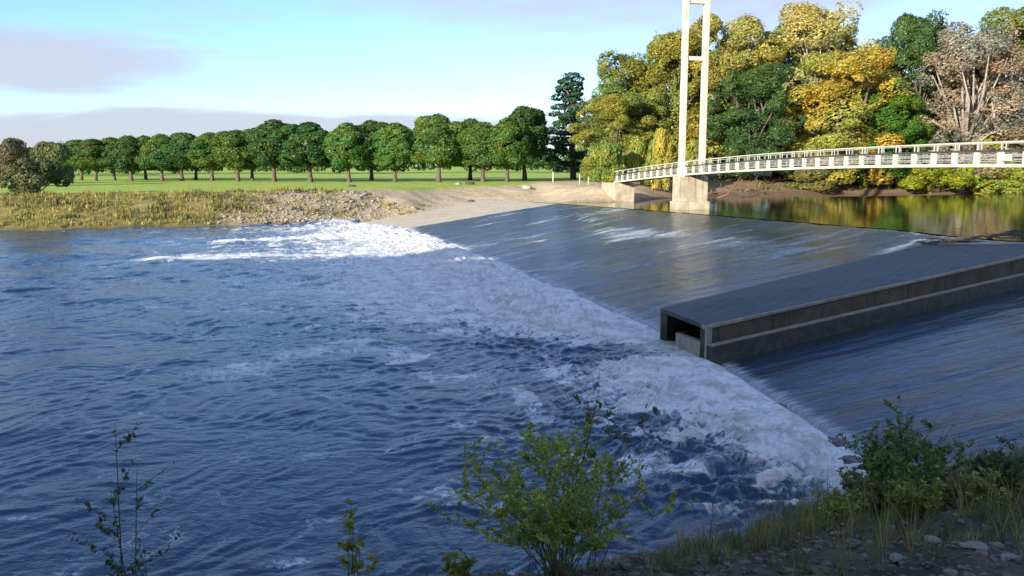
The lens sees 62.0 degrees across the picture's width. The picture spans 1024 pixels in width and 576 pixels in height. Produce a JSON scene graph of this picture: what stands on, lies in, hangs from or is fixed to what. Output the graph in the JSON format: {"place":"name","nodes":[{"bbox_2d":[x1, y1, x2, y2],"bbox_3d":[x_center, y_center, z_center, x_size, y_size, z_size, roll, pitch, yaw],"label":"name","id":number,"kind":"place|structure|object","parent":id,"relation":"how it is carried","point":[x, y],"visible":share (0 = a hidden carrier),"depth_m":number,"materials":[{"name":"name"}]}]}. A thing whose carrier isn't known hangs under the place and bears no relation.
{"place":"outdoors","nodes":[
{"label":"outdoors","id":0,"kind":"place"},
{"bbox_2d":[0,218,868,575],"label":"river","id":1,"kind":"structure","parent":0,"point":[280,394],"depth_m":24.47,"materials":[{"name":"liquid"}]},
{"bbox_2d":[363,200,1023,470],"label":"weir","id":2,"kind":"object","parent":1,"relation":"in","point":[960,366],"visible":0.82,"depth_m":43.57,"materials":[{"name":"concrete"}]},
{"bbox_2d":[660,244,1023,365],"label":"fish pass","id":3,"kind":"object","parent":2,"relation":"on","point":[727,327],"visible":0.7,"depth_m":35.62,"materials":[{"name":"concrete"}]},
{"bbox_2d":[916,229,1023,244],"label":"driftwood","id":4,"kind":"object","parent":2,"relation":"on","point":[1013,233],"visible":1,"depth_m":53.52,"materials":[{"name":"brown wood"}]},
{"bbox_2d":[827,437,844,446],"bbox_3d":[8.008,3.940,21.370,0.616,0.330,0.787,7,11,38],"label":"rock","id":5,"kind":"object","parent":1,"relation":"in","point":[837,442],"visible":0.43,"depth_m":21.17,"materials":[{"name":"stone"}]},
{"bbox_2d":[837,455,861,463],"bbox_3d":[7.902,4.140,20.106,0.764,0.404,0.766,6,10,36],"label":"rock","id":6,"kind":"object","parent":1,"relation":"in","point":[847,459],"visible":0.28,"depth_m":19.91,"materials":[{"name":"stone"}]},
{"bbox_2d":[0,165,1022,241],"bbox_3d":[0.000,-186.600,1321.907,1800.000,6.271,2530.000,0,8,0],"label":"bank","id":7,"kind":"structure","parent":0,"point":[411,187],"depth_m":140.05,"materials":[{"name":"green plant"}]},
{"bbox_2d":[0,137,30,186],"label":"bush","id":8,"kind":"object","parent":7,"relation":"on","point":[10,155],"visible":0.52,"depth_m":147.44,"materials":[{"name":"green plant"}]},
{"bbox_2d":[0,157,74,194],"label":"bush","id":9,"kind":"object","parent":7,"relation":"on","point":[34,178],"visible":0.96,"depth_m":103.48,"materials":[{"name":"green plant"}]},
{"bbox_2d":[31,140,74,180],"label":"bush","id":10,"kind":"object","parent":7,"relation":"on","point":[41,149],"visible":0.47,"depth_m":170.99,"materials":[{"name":"green plant"}]},
{"bbox_2d":[57,139,92,179],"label":"park tree","id":11,"kind":"object","parent":7,"relation":"on","point":[71,144],"visible":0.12,"depth_m":209.60,"materials":[{"name":"green plant"}]},
{"bbox_2d":[71,139,108,180],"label":"park tree","id":12,"kind":"object","parent":7,"relation":"on","point":[88,150],"visible":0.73,"depth_m":202.66,"materials":[{"name":"green plant"}]},
{"bbox_2d":[95,136,118,179],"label":"park tree","id":13,"kind":"object","parent":7,"relation":"on","point":[109,140],"visible":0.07,"depth_m":208.80,"materials":[{"name":"green plant"}]},
{"bbox_2d":[96,135,154,180],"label":"park tree","id":14,"kind":"object","parent":7,"relation":"on","point":[119,152],"visible":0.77,"depth_m":197.43,"materials":[{"name":"green plant"}]},
{"bbox_2d":[128,135,152,179],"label":"park tree","id":15,"kind":"object","parent":7,"relation":"on","point":[143,138],"visible":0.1,"depth_m":205.88,"materials":[{"name":"green plant"}]},
{"bbox_2d":[134,133,186,180],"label":"park tree","id":16,"kind":"object","parent":7,"relation":"on","point":[147,149],"visible":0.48,"depth_m":194.69,"materials":[{"name":"green plant"}]},
{"bbox_2d":[0,186,341,227],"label":"bank scrub","id":17,"kind":"object","parent":7,"relation":"on","point":[179,197],"visible":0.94,"depth_m":99.21,"materials":[{"name":"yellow plant"}]},
{"bbox_2d":[149,131,195,180],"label":"park tree","id":18,"kind":"object","parent":7,"relation":"on","point":[180,141],"visible":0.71,"depth_m":191.32,"materials":[{"name":"green plant"}]},
{"bbox_2d":[190,152,211,179],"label":"park tree","id":19,"kind":"object","parent":7,"relation":"on","point":[196,169],"visible":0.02,"depth_m":206.90,"materials":[{"name":"green plant"}]},
{"bbox_2d":[185,132,226,180],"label":"park tree","id":20,"kind":"object","parent":7,"relation":"on","point":[200,148],"visible":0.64,"depth_m":185.56,"materials":[{"name":"green plant"}]},
{"bbox_2d":[208,130,264,181],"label":"park tree","id":21,"kind":"object","parent":7,"relation":"on","point":[232,142],"visible":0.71,"depth_m":180.13,"materials":[{"name":"green plant"}]},
{"bbox_2d":[228,129,266,180],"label":"park tree","id":22,"kind":"object","parent":7,"relation":"on","point":[251,171],"visible":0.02,"depth_m":193.99,"materials":[{"name":"green plant"}]},
{"bbox_2d":[242,119,295,181],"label":"park tree","id":23,"kind":"object","parent":7,"relation":"on","point":[270,135],"visible":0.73,"depth_m":175.35,"materials":[{"name":"green plant"}]},
{"bbox_2d":[0,141,596,174],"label":"distant wood","id":24,"kind":"object","parent":7,"relation":"on","point":[538,163],"visible":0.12,"depth_m":343.05,"materials":[{"name":"green plant"}]},
{"bbox_2d":[278,121,340,181],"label":"park tree","id":25,"kind":"object","parent":7,"relation":"on","point":[309,153],"visible":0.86,"depth_m":171.85,"materials":[{"name":"green plant"}]},
{"bbox_2d":[207,188,426,219],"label":"stone bank weeds","id":26,"kind":"object","parent":7,"relation":"on","point":[313,195],"visible":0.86,"depth_m":110.68,"materials":[{"name":"green plant"}]},
{"bbox_2d":[206,189,441,223],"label":"bank stones","id":27,"kind":"object","parent":7,"relation":"on","point":[241,218],"visible":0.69,"depth_m":108.97,"materials":[{"name":"beige stone"}]},
{"bbox_2d":[322,122,373,181],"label":"park tree","id":28,"kind":"object","parent":7,"relation":"on","point":[347,136],"visible":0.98,"depth_m":170.79,"materials":[{"name":"green plant"}]},
{"bbox_2d":[351,120,393,180],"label":"park tree","id":29,"kind":"object","parent":7,"relation":"on","point":[370,126],"visible":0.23,"depth_m":186.34,"materials":[{"name":"green plant"}]},
{"bbox_2d":[366,122,420,181],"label":"park tree","id":30,"kind":"object","parent":7,"relation":"on","point":[394,136],"visible":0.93,"depth_m":170.66,"materials":[{"name":"green plant"}]},
{"bbox_2d":[408,113,470,181],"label":"park tree","id":31,"kind":"object","parent":7,"relation":"on","point":[437,135],"visible":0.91,"depth_m":168.18,"materials":[{"name":"green plant"}]},
{"bbox_2d":[455,118,492,179],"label":"park tree","id":32,"kind":"object","parent":7,"relation":"on","point":[469,122],"visible":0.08,"depth_m":186.35,"materials":[{"name":"green plant"}]},
{"bbox_2d":[454,121,512,181],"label":"park tree","id":33,"kind":"object","parent":7,"relation":"on","point":[472,141],"visible":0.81,"depth_m":166.34,"materials":[{"name":"green plant"}]},
{"bbox_2d":[485,117,534,181],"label":"park tree","id":34,"kind":"object","parent":7,"relation":"on","point":[511,130],"visible":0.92,"depth_m":165.87,"materials":[{"name":"green plant"}]},
{"bbox_2d":[522,185,531,188],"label":"boulder","id":35,"kind":"object","parent":7,"relation":"on","point":[526,187],"visible":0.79,"depth_m":148.19,"materials":[{"name":"grey stone"}]},
{"bbox_2d":[505,105,553,180],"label":"park tree","id":36,"kind":"object","parent":7,"relation":"on","point":[537,131],"visible":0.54,"depth_m":178.46,"materials":[{"name":"green plant"}]},
{"bbox_2d":[542,72,598,178],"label":"conifer tree","id":37,"kind":"object","parent":7,"relation":"on","point":[572,107],"visible":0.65,"depth_m":195.19,"materials":[{"name":"green plant"}]},
{"bbox_2d":[447,183,713,201],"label":"beach stones","id":38,"kind":"object","parent":7,"relation":"on","point":[558,190],"visible":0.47,"depth_m":136.54,"materials":[{"name":"grey stone"}]},
{"bbox_2d":[587,141,626,185],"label":"bush","id":39,"kind":"object","parent":7,"relation":"on","point":[601,172],"visible":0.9,"depth_m":137.40,"materials":[{"name":"green plant"}]},
{"bbox_2d":[566,92,656,181],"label":"broadleaf tree","id":40,"kind":"object","parent":7,"relation":"on","point":[619,105],"visible":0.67,"depth_m":166.69,"materials":[{"name":"yellow plant"}]},
{"bbox_2d":[617,136,659,185],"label":"bush","id":41,"kind":"object","parent":7,"relation":"on","point":[640,153],"visible":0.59,"depth_m":143.84,"materials":[{"name":"yellow plant"}]},
{"bbox_2d":[587,50,696,149],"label":"broadleaf tree","id":42,"kind":"object","parent":7,"relation":"on","point":[630,65],"visible":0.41,"depth_m":174.41,"materials":[{"name":"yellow plant"}]},
{"bbox_2d":[650,128,672,190],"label":"bush","id":43,"kind":"object","parent":7,"relation":"on","point":[662,144],"visible":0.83,"depth_m":140.31,"materials":[{"name":"yellow plant"}]},
{"bbox_2d":[629,28,728,179],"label":"broadleaf tree","id":44,"kind":"object","parent":7,"relation":"on","point":[671,42],"visible":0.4,"depth_m":171.05,"materials":[{"name":"yellow plant"}]},
{"bbox_2d":[674,139,713,172],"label":"bush","id":45,"kind":"object","parent":7,"relation":"on","point":[692,150],"visible":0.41,"depth_m":160.07,"materials":[{"name":"yellow plant"}]},
{"bbox_2d":[717,177,740,197],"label":"fallen branch","id":46,"kind":"object","parent":7,"relation":"on","point":[730,190],"visible":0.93,"depth_m":149.07,"materials":[{"name":"brown wood"}]},
{"bbox_2d":[678,13,787,177],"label":"broadleaf tree","id":47,"kind":"object","parent":7,"relation":"on","point":[732,56],"visible":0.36,"depth_m":172.42,"materials":[{"name":"yellow plant"}]},
{"bbox_2d":[724,144,765,179],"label":"bush","id":48,"kind":"object","parent":7,"relation":"on","point":[740,159],"visible":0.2,"depth_m":166.11,"materials":[{"name":"green plant"}]},
{"bbox_2d":[697,63,807,179],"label":"broadleaf tree","id":49,"kind":"object","parent":7,"relation":"on","point":[753,83],"visible":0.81,"depth_m":163.89,"materials":[{"name":"green plant"}]},
{"bbox_2d":[738,30,805,175],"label":"broadleaf tree","id":50,"kind":"object","parent":7,"relation":"on","point":[790,61],"visible":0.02,"depth_m":184.38,"materials":[{"name":"green plant"}]},
{"bbox_2d":[783,169,838,191],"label":"bush","id":51,"kind":"object","parent":7,"relation":"on","point":[811,181],"visible":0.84,"depth_m":164.43,"materials":[{"name":"green plant"}]},
{"bbox_2d":[602,0,1023,214],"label":"footbridge","id":52,"kind":"object","parent":7,"relation":"on","point":[690,191],"visible":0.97,"depth_m":99.66,"materials":[{"name":"white paint"}]},
{"bbox_2d":[762,12,865,166],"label":"broadleaf tree","id":53,"kind":"object","parent":7,"relation":"on","point":[805,33],"visible":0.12,"depth_m":179.75,"materials":[{"name":"yellow plant"}]},
{"bbox_2d":[669,175,970,192],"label":"shore weeds","id":54,"kind":"object","parent":7,"relation":"on","point":[742,180],"visible":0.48,"depth_m":165.85,"materials":[{"name":"green plant"}]},
{"bbox_2d":[760,0,880,166],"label":"broadleaf tree","id":55,"kind":"object","parent":7,"relation":"on","point":[797,11],"visible":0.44,"depth_m":175.18,"materials":[{"name":"yellow plant"}]},
{"bbox_2d":[767,47,913,188],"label":"broadleaf tree","id":56,"kind":"object","parent":7,"relation":"on","point":[845,65],"visible":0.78,"depth_m":163.79,"materials":[{"name":"yellow plant"}]},
{"bbox_2d":[844,141,905,185],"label":"bush","id":57,"kind":"object","parent":7,"relation":"on","point":[860,174],"visible":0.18,"depth_m":168.06,"materials":[{"name":"green plant"}]},
{"bbox_2d":[843,46,919,169],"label":"broadleaf tree","id":58,"kind":"object","parent":7,"relation":"on","point":[896,49],"visible":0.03,"depth_m":183.28,"materials":[{"name":"yellow plant"}]},
{"bbox_2d":[850,87,934,188],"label":"broadleaf tree","id":59,"kind":"object","parent":7,"relation":"on","point":[888,115],"visible":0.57,"depth_m":165.21,"materials":[{"name":"green plant"}]},
{"bbox_2d":[875,9,957,163],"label":"broadleaf tree","id":60,"kind":"object","parent":7,"relation":"on","point":[912,32],"visible":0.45,"depth_m":176.40,"materials":[{"name":"green plant"}]},
{"bbox_2d":[894,167,976,193],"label":"bush","id":61,"kind":"object","parent":7,"relation":"on","point":[948,176],"visible":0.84,"depth_m":165.60,"materials":[{"name":"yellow plant"}]},
{"bbox_2d":[901,21,1023,191],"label":"broadleaf tree","id":62,"kind":"object","parent":7,"relation":"on","point":[965,122],"visible":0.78,"depth_m":165.05,"materials":[{"name":"grey plant"}]},
{"bbox_2d":[913,50,1023,170],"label":"broadleaf tree","id":63,"kind":"object","parent":7,"relation":"on","point":[932,99],"visible":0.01,"depth_m":181.32,"materials":[{"name":"green plant"}]},
{"bbox_2d":[952,124,1014,186],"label":"bush","id":64,"kind":"object","parent":7,"relation":"on","point":[969,171],"visible":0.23,"depth_m":167.59,"materials":[{"name":"yellow plant"}]},
{"bbox_2d":[946,6,1023,169],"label":"broadleaf tree","id":65,"kind":"object","parent":7,"relation":"on","point":[1016,18],"visible":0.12,"depth_m":174.10,"materials":[{"name":"green plant"}]},
{"bbox_2d":[969,163,1023,194],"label":"bush","id":66,"kind":"object","parent":7,"relation":"on","point":[1013,184],"visible":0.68,"depth_m":165.16,"materials":[{"name":"green plant"}]},
{"bbox_2d":[0,0,1023,164],"label":"sky","id":67,"kind":"structure","parent":0,"point":[70,69],"materials":[{"name":"blue"}]},
{"bbox_2d":[476,465,1023,575],"bbox_3d":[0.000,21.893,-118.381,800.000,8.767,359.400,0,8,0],"label":"bank","id":68,"kind":"structure","parent":0,"point":[985,564],"depth_m":7.39,"materials":[{"name":"soil"}]},
{"bbox_2d":[66,423,180,575],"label":"tall weed","id":69,"kind":"object","parent":68,"relation":"on","point":[115,566],"visible":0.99,"depth_m":6.92,"materials":[{"name":"green plant"}]},
{"bbox_2d":[96,459,178,575],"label":"tall weed","id":70,"kind":"object","parent":68,"relation":"on","point":[137,507],"visible":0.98,"depth_m":6.85,"materials":[{"name":"green plant"}]},
{"bbox_2d":[335,499,379,575],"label":"weed plant","id":71,"kind":"object","parent":68,"relation":"on","point":[356,566],"visible":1,"depth_m":7.25,"materials":[{"name":"green plant"}]},
{"bbox_2d":[438,548,476,575],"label":"weed plant","id":72,"kind":"object","parent":68,"relation":"on","point":[461,567],"visible":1,"depth_m":7.61,"materials":[{"name":"green plant"}]},
{"bbox_2d":[424,403,699,575],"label":"shrub","id":73,"kind":"object","parent":68,"relation":"on","point":[562,528],"visible":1,"depth_m":7.47,"materials":[{"name":"green plant"}]},
{"bbox_2d":[563,385,615,561],"bbox_3d":[0.718,1.787,7.920,0.434,1.825,0.618,-3,9,-22],"label":"shrub","id":74,"kind":"object","parent":68,"relation":"on","point":[591,453],"visible":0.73,"depth_m":7.88,"materials":[{"name":"green plant"}]},
{"bbox_2d":[588,392,658,568],"bbox_3d":[1.000,1.798,7.844,0.643,1.776,0.532,-4,9,-23],"label":"shrub","id":75,"kind":"object","parent":68,"relation":"on","point":[655,410],"visible":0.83,"depth_m":7.76,"materials":[{"name":"green plant"}]},
{"bbox_2d":[393,526,862,575],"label":"grass","id":76,"kind":"structure","parent":68,"relation":"on","point":[669,561],"depth_m":7.64,"materials":[{"name":"green plant"}]},
{"bbox_2d":[475,510,1023,575],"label":"rubble","id":77,"kind":"object","parent":68,"relation":"on","point":[946,571],"visible":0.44,"depth_m":7.46,"materials":[{"name":"grey stone"}]},
{"bbox_2d":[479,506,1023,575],"bbox_3d":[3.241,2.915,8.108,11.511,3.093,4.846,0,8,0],"label":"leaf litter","id":78,"kind":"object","parent":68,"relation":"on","point":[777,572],"visible":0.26,"depth_m":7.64,"materials":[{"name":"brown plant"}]},
{"bbox_2d":[590,438,1023,575],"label":"bank grass","id":79,"kind":"structure","parent":68,"relation":"on","point":[981,510],"depth_m":8.59,"materials":[{"name":"green plant"}]},
{"bbox_2d":[802,548,812,553],"bbox_3d":[2.603,2.298,7.441,0.115,0.040,0.115,-1,8,-7],"label":"stone","id":80,"kind":"object","parent":68,"relation":"on","point":[806,551],"visible":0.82,"depth_m":7.43,"materials":[{"name":"grey stone"}]},
{"bbox_2d":[805,486,871,525],"bbox_3d":[3.451,2.370,9.066,0.618,0.554,0.526,-4,9,-23],"label":"weed plant","id":81,"kind":"object","parent":68,"relation":"on","point":[836,502],"visible":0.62,"depth_m":8.98,"materials":[{"name":"green plant"}]},
{"bbox_2d":[656,432,1023,573],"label":"dry stalks","id":82,"kind":"object","parent":68,"relation":"on","point":[812,522],"visible":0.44,"depth_m":8.43,"materials":[{"name":"green plant"}]},
{"bbox_2d":[828,462,892,517],"bbox_3d":[3.963,2.371,9.611,0.637,0.852,0.610,-5,10,-32],"label":"weed plant","id":83,"kind":"object","parent":68,"relation":"on","point":[873,487],"visible":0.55,"depth_m":9.61,"materials":[{"name":"green plant"}]},
{"bbox_2d":[841,449,920,517],"bbox_3d":[4.476,2.469,10.455,0.823,1.083,0.824,0,8,0],"label":"shrub","id":84,"kind":"object","parent":68,"relation":"on","point":[889,460],"visible":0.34,"depth_m":10.31,"materials":[{"name":"green plant"}]},
{"bbox_2d":[889,553,903,561],"bbox_3d":[3.245,2.279,7.201,0.153,0.043,0.120,-4,9,-28],"label":"stone","id":85,"kind":"object","parent":68,"relation":"on","point":[895,557],"visible":0.97,"depth_m":7.18,"materials":[{"name":"grey stone"}]},
{"bbox_2d":[835,395,974,516],"bbox_3d":[5.392,2.405,11.602,1.558,1.896,1.636,8,11,43],"label":"shrub","id":86,"kind":"object","parent":68,"relation":"on","point":[903,450],"visible":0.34,"depth_m":11.63,"materials":[{"name":"green plant"}]},
{"bbox_2d":[884,462,947,520],"bbox_3d":[4.222,2.192,8.963,0.624,0.675,0.609,5,10,32],"label":"weed plant","id":87,"kind":"object","parent":68,"relation":"on","point":[909,496],"visible":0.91,"depth_m":8.94,"materials":[{"name":"green plant"}]},
{"bbox_2d":[886,441,957,513],"bbox_3d":[5.006,2.419,10.501,1.060,1.142,0.917,0,8,0],"label":"flowering shrub","id":88,"kind":"object","parent":68,"relation":"on","point":[926,470],"visible":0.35,"depth_m":10.41,"materials":[{"name":"green plant"}]},
{"bbox_2d":[924,535,942,542],"bbox_3d":[3.897,2.332,7.885,0.152,0.049,0.176,-4,9,-28],"label":"stone","id":89,"kind":"object","parent":68,"relation":"on","point":[930,539],"visible":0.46,"depth_m":7.87,"materials":[{"name":"grey stone"}]},
{"bbox_2d":[924,467,973,510],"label":"weed plant","id":90,"kind":"object","parent":68,"relation":"on","point":[948,501],"visible":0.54,"depth_m":9.82,"materials":[{"name":"green plant"}]},
{"bbox_2d":[936,467,972,510],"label":"weed plant","id":91,"kind":"object","parent":68,"relation":"on","point":[954,486],"visible":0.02,"depth_m":11.05,"materials":[{"name":"green plant"}]},
{"bbox_2d":[947,446,988,508],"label":"weed plant","id":92,"kind":"object","parent":68,"relation":"on","point":[972,454],"visible":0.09,"depth_m":12.33,"materials":[{"name":"green plant"}]},
{"bbox_2d":[959,541,988,549],"bbox_3d":[3.871,2.168,7.143,0.224,0.056,0.169,0,8,0],"label":"stone","id":93,"kind":"object","parent":68,"relation":"on","point":[975,545],"visible":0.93,"depth_m":7.12,"materials":[{"name":"grey stone"}]},
{"bbox_2d":[959,466,1013,510],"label":"weed plant","id":94,"kind":"object","parent":68,"relation":"on","point":[980,486],"visible":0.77,"depth_m":9.27,"materials":[{"name":"green plant"}]},
{"bbox_2d":[969,432,1023,510],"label":"shrub","id":95,"kind":"object","parent":68,"relation":"on","point":[994,458],"visible":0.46,"depth_m":9.83,"materials":[{"name":"green plant"}]},
{"bbox_2d":[1000,553,1018,560],"bbox_3d":[4.043,2.198,6.931,0.194,0.046,0.137,-8,11,-43],"label":"stone","id":96,"kind":"object","parent":68,"relation":"on","point":[1004,555],"visible":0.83,"depth_m":6.93,"materials":[{"name":"grey stone"}]},
{"bbox_2d":[522,194,1023,241],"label":"pool","id":97,"kind":"structure","parent":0,"point":[962,215],"depth_m":100.00,"materials":[{"name":"green liquid"}]}
]}

